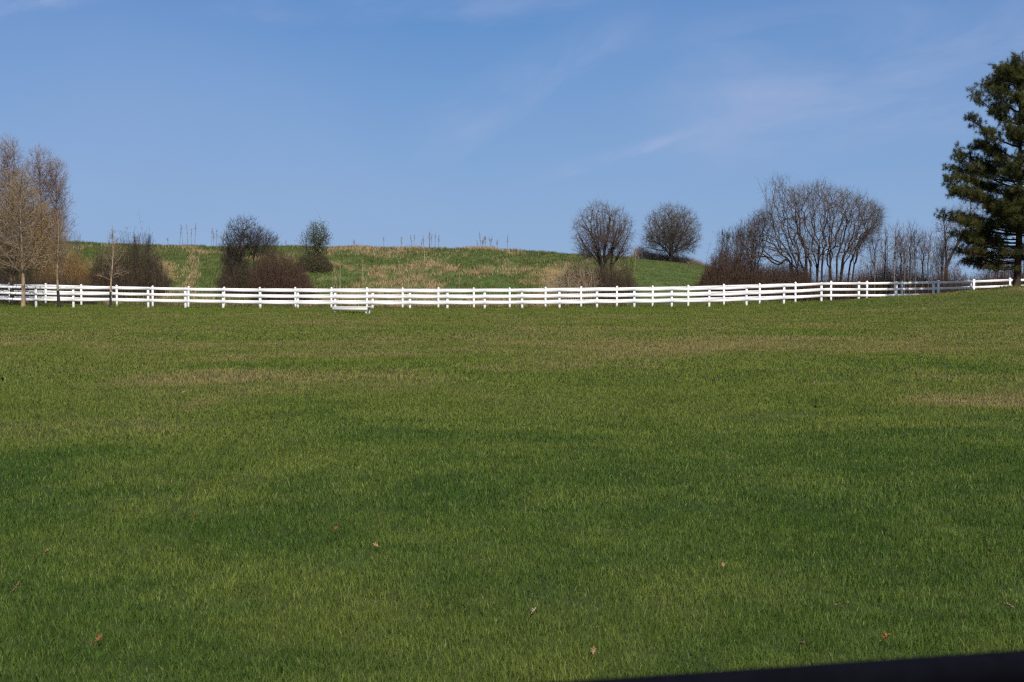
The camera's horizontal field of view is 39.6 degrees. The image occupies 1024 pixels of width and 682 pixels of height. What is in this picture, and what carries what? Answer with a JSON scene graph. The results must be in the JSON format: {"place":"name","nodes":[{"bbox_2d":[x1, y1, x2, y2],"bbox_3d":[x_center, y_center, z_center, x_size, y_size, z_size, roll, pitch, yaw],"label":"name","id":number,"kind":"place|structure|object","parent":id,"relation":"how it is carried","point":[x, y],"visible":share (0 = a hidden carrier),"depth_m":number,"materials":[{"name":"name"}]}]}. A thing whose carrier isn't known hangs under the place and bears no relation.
{"place":"outdoors","nodes":[
{"label":"outdoors","id":0,"kind":"place"},
{"bbox_2d":[0,239,833,307],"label":"hill","id":1,"kind":"structure","parent":0,"point":[503,284],"depth_m":110.76,"materials":[{"name":"green plant"}]},
{"bbox_2d":[0,133,37,282],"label":"tree","id":2,"kind":"object","parent":1,"relation":"on","point":[7,157],"visible":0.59,"depth_m":105.33,"materials":[{"name":"brown plant"}]},
{"bbox_2d":[0,164,68,289],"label":"tree","id":3,"kind":"object","parent":1,"relation":"on","point":[48,230],"visible":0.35,"depth_m":104.05,"materials":[{"name":"brown plant"}]},
{"bbox_2d":[22,144,64,270],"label":"tree","id":4,"kind":"object","parent":1,"relation":"on","point":[39,173],"visible":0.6,"depth_m":106.28,"materials":[{"name":"brown plant"}]},
{"bbox_2d":[0,263,101,304],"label":"shrub","id":5,"kind":"object","parent":1,"relation":"on","point":[27,280],"visible":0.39,"depth_m":101.70,"materials":[{"name":"brown plant"}]},
{"bbox_2d":[39,156,78,253],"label":"tree","id":6,"kind":"object","parent":1,"relation":"on","point":[59,188],"visible":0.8,"depth_m":106.84,"materials":[{"name":"brown plant"}]},
{"bbox_2d":[26,241,102,290],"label":"shrub","id":7,"kind":"object","parent":1,"relation":"on","point":[74,273],"visible":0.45,"depth_m":103.81,"materials":[{"name":"brown plant"}]},
{"bbox_2d":[72,231,81,270],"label":"sapling","id":8,"kind":"object","parent":1,"relation":"on","point":[78,255],"visible":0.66,"depth_m":107.78,"materials":[{"name":"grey plant"}]},
{"bbox_2d":[84,221,179,298],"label":"shrub","id":9,"kind":"object","parent":1,"relation":"on","point":[128,279],"visible":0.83,"depth_m":104.11,"materials":[{"name":"brown plant"}]},
{"bbox_2d":[131,226,143,292],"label":"sapling","id":10,"kind":"object","parent":1,"relation":"on","point":[137,244],"visible":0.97,"depth_m":104.29,"materials":[{"name":"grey plant"}]},
{"bbox_2d":[143,230,158,281],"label":"sapling","id":11,"kind":"object","parent":1,"relation":"on","point":[144,242],"visible":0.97,"depth_m":104.36,"materials":[{"name":"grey plant"}]},
{"bbox_2d":[212,250,262,293],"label":"bush","id":12,"kind":"object","parent":1,"relation":"on","point":[242,279],"visible":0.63,"depth_m":104.91,"materials":[{"name":"brown plant"}]},
{"bbox_2d":[216,214,279,286],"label":"shrub","id":13,"kind":"object","parent":1,"relation":"on","point":[240,241],"visible":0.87,"depth_m":105.63,"materials":[{"name":"grey plant"}]},
{"bbox_2d":[244,241,322,303],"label":"bramble","id":14,"kind":"object","parent":1,"relation":"on","point":[275,276],"visible":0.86,"depth_m":103.26,"materials":[{"name":"brown plant"}]},
{"bbox_2d":[294,219,333,261],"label":"shrub","id":15,"kind":"object","parent":1,"relation":"on","point":[314,248],"visible":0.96,"depth_m":111.60,"materials":[{"name":"green plant"}]},
{"bbox_2d":[292,245,340,273],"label":"shrub","id":16,"kind":"object","parent":1,"relation":"on","point":[315,264],"visible":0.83,"depth_m":110.69,"materials":[{"name":"brown plant"}]},
{"bbox_2d":[534,258,604,304],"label":"shrub","id":17,"kind":"object","parent":1,"relation":"on","point":[569,285],"visible":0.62,"depth_m":102.88,"materials":[{"name":"plant"}]},
{"bbox_2d":[549,253,640,299],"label":"shrub","id":18,"kind":"object","parent":1,"relation":"on","point":[626,281],"visible":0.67,"depth_m":104.09,"materials":[{"name":"brown plant"}]},
{"bbox_2d":[568,198,639,292],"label":"round tree","id":19,"kind":"object","parent":1,"relation":"on","point":[599,235],"visible":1,"depth_m":105.05,"materials":[{"name":"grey plant"}]},
{"bbox_2d":[625,243,708,264],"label":"shrub","id":20,"kind":"object","parent":1,"relation":"on","point":[647,255],"visible":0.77,"depth_m":119.66,"materials":[{"name":"plant"}]},
{"bbox_2d":[637,201,703,261],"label":"round tree","id":21,"kind":"object","parent":1,"relation":"on","point":[669,234],"visible":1,"depth_m":118.34,"materials":[{"name":"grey plant"}]},
{"bbox_2d":[712,205,775,282],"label":"shrub","id":22,"kind":"object","parent":1,"relation":"on","point":[728,237],"visible":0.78,"depth_m":105.14,"materials":[{"name":"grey plant"}]},
{"bbox_2d":[796,257,876,300],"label":"bramble","id":23,"kind":"object","parent":1,"relation":"on","point":[831,277],"visible":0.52,"depth_m":103.40,"materials":[{"name":"brown plant"}]},
{"bbox_2d":[0,284,1023,681],"bbox_3d":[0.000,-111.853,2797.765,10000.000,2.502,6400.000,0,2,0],"label":"lawn","id":24,"kind":"structure","parent":0,"point":[540,582],"depth_m":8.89,"materials":[{"name":"green plant"}]},
{"bbox_2d":[0,179,34,304],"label":"tree","id":25,"kind":"object","parent":24,"relation":"on","point":[10,276],"visible":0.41,"depth_m":95.43,"materials":[{"name":"brown plant"}]},
{"bbox_2d":[0,166,65,306],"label":"tree","id":26,"kind":"object","parent":24,"relation":"on","point":[19,241],"visible":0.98,"depth_m":91.81,"materials":[{"name":"beige plant"}]},
{"bbox_2d":[43,213,72,307],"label":"tree","id":27,"kind":"object","parent":24,"relation":"on","point":[58,259],"visible":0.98,"depth_m":92.19,"materials":[{"name":"beige plant"}]},
{"bbox_2d":[93,634,102,643],"bbox_3d":[-1.766,1.268,6.053,0.030,0.010,0.060,26,58,31],"label":"fallen leaf","id":28,"kind":"object","parent":24,"relation":"on","point":[98,637],"visible":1,"depth_m":6.06,"materials":[{"name":"brown plant"}]},
{"bbox_2d":[97,225,127,307],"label":"sapling","id":29,"kind":"object","parent":24,"relation":"on","point":[111,275],"visible":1,"depth_m":92.34,"materials":[{"name":"beige plant"}]},
{"bbox_2d":[332,306,370,313],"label":"bench","id":30,"kind":"object","parent":24,"relation":"on","point":[338,308],"visible":0.79,"depth_m":72.81,"materials":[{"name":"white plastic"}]},
{"bbox_2d":[0,281,971,308],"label":"front fence","id":31,"kind":"object","parent":24,"relation":"on","point":[260,296],"visible":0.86,"depth_m":92.84,"materials":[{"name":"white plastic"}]},
{"bbox_2d":[0,278,1023,307],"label":"fence","id":32,"kind":"object","parent":24,"relation":"on","point":[974,281],"visible":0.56,"depth_m":98.42,"materials":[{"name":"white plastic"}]},
{"bbox_2d":[692,229,819,300],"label":"bramble","id":33,"kind":"object","parent":24,"relation":"on","point":[716,275],"visible":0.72,"depth_m":104.08,"materials":[{"name":"brown plant"}]},
{"bbox_2d":[558,650,1023,681],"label":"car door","id":34,"kind":"object","parent":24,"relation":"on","point":[1002,666],"visible":1,"depth_m":1.12,"materials":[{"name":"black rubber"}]},
{"bbox_2d":[728,170,887,299],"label":"leaning tree","id":35,"kind":"object","parent":24,"relation":"on","point":[872,218],"visible":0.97,"depth_m":104.23,"materials":[{"name":"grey plant"}]},
{"bbox_2d":[864,223,883,297],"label":"sapling","id":36,"kind":"object","parent":24,"relation":"on","point":[873,241],"visible":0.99,"depth_m":103.28,"materials":[{"name":"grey plant"}]},
{"bbox_2d":[876,221,894,296],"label":"sapling","id":37,"kind":"object","parent":24,"relation":"on","point":[885,250],"visible":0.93,"depth_m":104.93,"materials":[{"name":"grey plant"}]},
{"bbox_2d":[856,255,935,297],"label":"shrub","id":38,"kind":"object","parent":24,"relation":"on","point":[889,278],"visible":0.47,"depth_m":106.64,"materials":[{"name":"brown plant"}]},
{"bbox_2d":[886,222,906,293],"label":"sapling","id":39,"kind":"object","parent":24,"relation":"on","point":[897,242],"visible":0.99,"depth_m":103.73,"materials":[{"name":"brown plant"}]},
{"bbox_2d":[889,232,905,293],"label":"sapling","id":40,"kind":"object","parent":24,"relation":"on","point":[899,247],"visible":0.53,"depth_m":105.47,"materials":[{"name":"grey plant"}]},
{"bbox_2d":[852,231,952,297],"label":"shrub","id":41,"kind":"object","parent":24,"relation":"on","point":[878,261],"visible":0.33,"depth_m":108.33,"materials":[{"name":"brown plant"}]},
{"bbox_2d":[814,274,994,298],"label":"brush","id":42,"kind":"object","parent":24,"relation":"on","point":[910,287],"depth_m":144.78,"materials":[{"name":"brown plant"}]},
{"bbox_2d":[897,223,912,293],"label":"sapling","id":43,"kind":"object","parent":24,"relation":"on","point":[904,250],"visible":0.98,"depth_m":104.12,"materials":[{"name":"brown plant"}]},
{"bbox_2d":[903,221,921,293],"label":"sapling","id":44,"kind":"object","parent":24,"relation":"on","point":[910,251],"visible":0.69,"depth_m":105.83,"materials":[{"name":"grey plant"}]},
{"bbox_2d":[903,222,924,293],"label":"sapling","id":45,"kind":"object","parent":24,"relation":"on","point":[914,251],"visible":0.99,"depth_m":104.44,"materials":[{"name":"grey plant"}]},
{"bbox_2d":[915,226,931,291],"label":"sapling","id":46,"kind":"object","parent":24,"relation":"on","point":[923,258],"visible":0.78,"depth_m":106.05,"materials":[{"name":"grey plant"}]},
{"bbox_2d":[921,226,940,293],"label":"sapling","id":47,"kind":"object","parent":24,"relation":"on","point":[930,247],"visible":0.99,"depth_m":104.90,"materials":[{"name":"brown plant"}]},
{"bbox_2d":[930,201,988,290],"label":"tree","id":48,"kind":"object","parent":24,"relation":"on","point":[944,251],"visible":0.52,"depth_m":104.77,"materials":[{"name":"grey plant"}]},
{"bbox_2d":[928,253,1023,293],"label":"bramble","id":49,"kind":"object","parent":24,"relation":"on","point":[1006,274],"visible":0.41,"depth_m":103.50,"materials":[{"name":"brown plant"}]},
{"bbox_2d":[933,49,1023,285],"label":"pine tree","id":50,"kind":"object","parent":24,"relation":"on","point":[1006,211],"visible":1,"depth_m":86.37,"materials":[{"name":"green plant"}]},
{"bbox_2d":[0,0,1023,282],"label":"sky","id":51,"kind":"structure","parent":0,"point":[394,120],"materials":[{"name":"blue"}]}
]}

